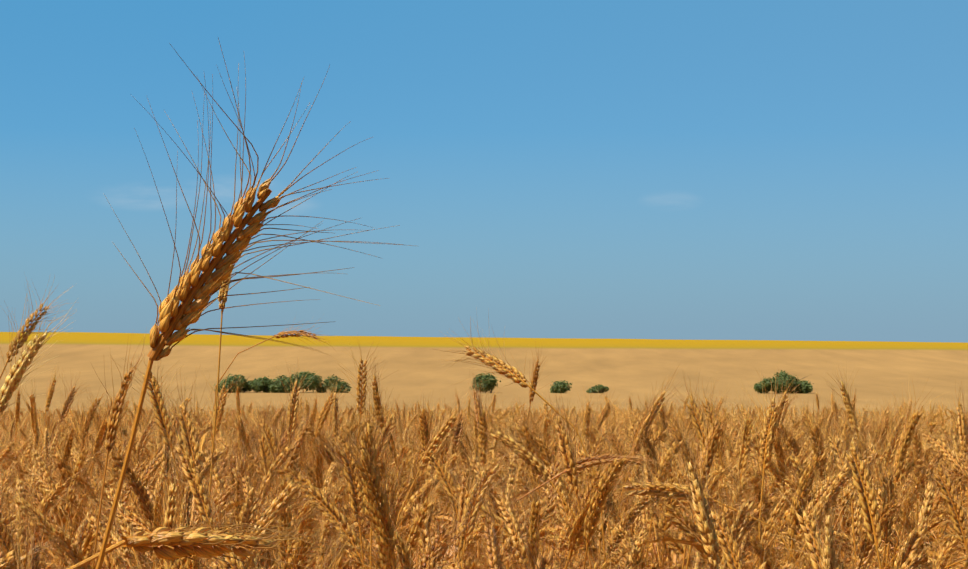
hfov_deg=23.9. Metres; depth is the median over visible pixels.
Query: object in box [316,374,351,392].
shrub
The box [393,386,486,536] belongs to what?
tall wheat
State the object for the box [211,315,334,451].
tall wheat
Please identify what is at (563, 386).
shrub
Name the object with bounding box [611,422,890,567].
tall wheat
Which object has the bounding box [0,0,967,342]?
sky
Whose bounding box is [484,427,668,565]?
tall wheat
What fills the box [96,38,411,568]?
wheat
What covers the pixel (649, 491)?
tall wheat
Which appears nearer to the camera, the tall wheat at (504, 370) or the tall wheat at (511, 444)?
the tall wheat at (504, 370)
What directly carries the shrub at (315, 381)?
on the ground
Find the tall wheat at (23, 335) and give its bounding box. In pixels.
[0,282,78,515]
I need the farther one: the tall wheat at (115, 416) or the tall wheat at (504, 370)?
the tall wheat at (504, 370)
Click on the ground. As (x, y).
(635, 370)
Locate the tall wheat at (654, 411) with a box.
[610,366,682,567]
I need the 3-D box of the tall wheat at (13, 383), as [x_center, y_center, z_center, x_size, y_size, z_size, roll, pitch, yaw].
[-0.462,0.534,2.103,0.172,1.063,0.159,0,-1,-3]
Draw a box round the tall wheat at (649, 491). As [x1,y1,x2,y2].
[581,443,799,568]
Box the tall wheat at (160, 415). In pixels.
[111,341,215,521]
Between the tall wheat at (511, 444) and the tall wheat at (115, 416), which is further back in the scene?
the tall wheat at (511, 444)
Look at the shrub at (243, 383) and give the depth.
239.73 m
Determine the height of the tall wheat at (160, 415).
1.022 m
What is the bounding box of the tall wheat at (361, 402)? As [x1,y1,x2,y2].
[337,334,439,568]
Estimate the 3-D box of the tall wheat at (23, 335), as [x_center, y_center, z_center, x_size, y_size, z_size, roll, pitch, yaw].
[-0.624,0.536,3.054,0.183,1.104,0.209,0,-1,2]
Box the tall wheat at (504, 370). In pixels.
[433,314,606,568]
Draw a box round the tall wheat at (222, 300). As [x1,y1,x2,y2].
[200,226,274,559]
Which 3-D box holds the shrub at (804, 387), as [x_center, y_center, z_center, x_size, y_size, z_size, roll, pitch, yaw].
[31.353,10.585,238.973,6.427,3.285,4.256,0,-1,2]
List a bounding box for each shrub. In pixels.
[214,374,256,392]
[249,375,291,392]
[281,371,322,392]
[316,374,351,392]
[470,373,500,392]
[550,380,571,392]
[586,384,608,392]
[754,370,813,393]
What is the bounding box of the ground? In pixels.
[0,332,967,422]
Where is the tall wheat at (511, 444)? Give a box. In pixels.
[460,406,594,561]
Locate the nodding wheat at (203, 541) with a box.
[68,447,425,568]
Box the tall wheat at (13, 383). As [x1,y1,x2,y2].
[0,288,75,415]
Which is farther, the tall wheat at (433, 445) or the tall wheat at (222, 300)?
the tall wheat at (433, 445)
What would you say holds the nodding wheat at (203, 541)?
on the ground
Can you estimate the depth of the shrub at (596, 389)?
239.30 m
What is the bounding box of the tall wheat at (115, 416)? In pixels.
[86,328,148,568]
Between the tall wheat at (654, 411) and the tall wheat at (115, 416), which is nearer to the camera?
the tall wheat at (115, 416)
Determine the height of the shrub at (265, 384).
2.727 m
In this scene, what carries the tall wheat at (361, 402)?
on the ground
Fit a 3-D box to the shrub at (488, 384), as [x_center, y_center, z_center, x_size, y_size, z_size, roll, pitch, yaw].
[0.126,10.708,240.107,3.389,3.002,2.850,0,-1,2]

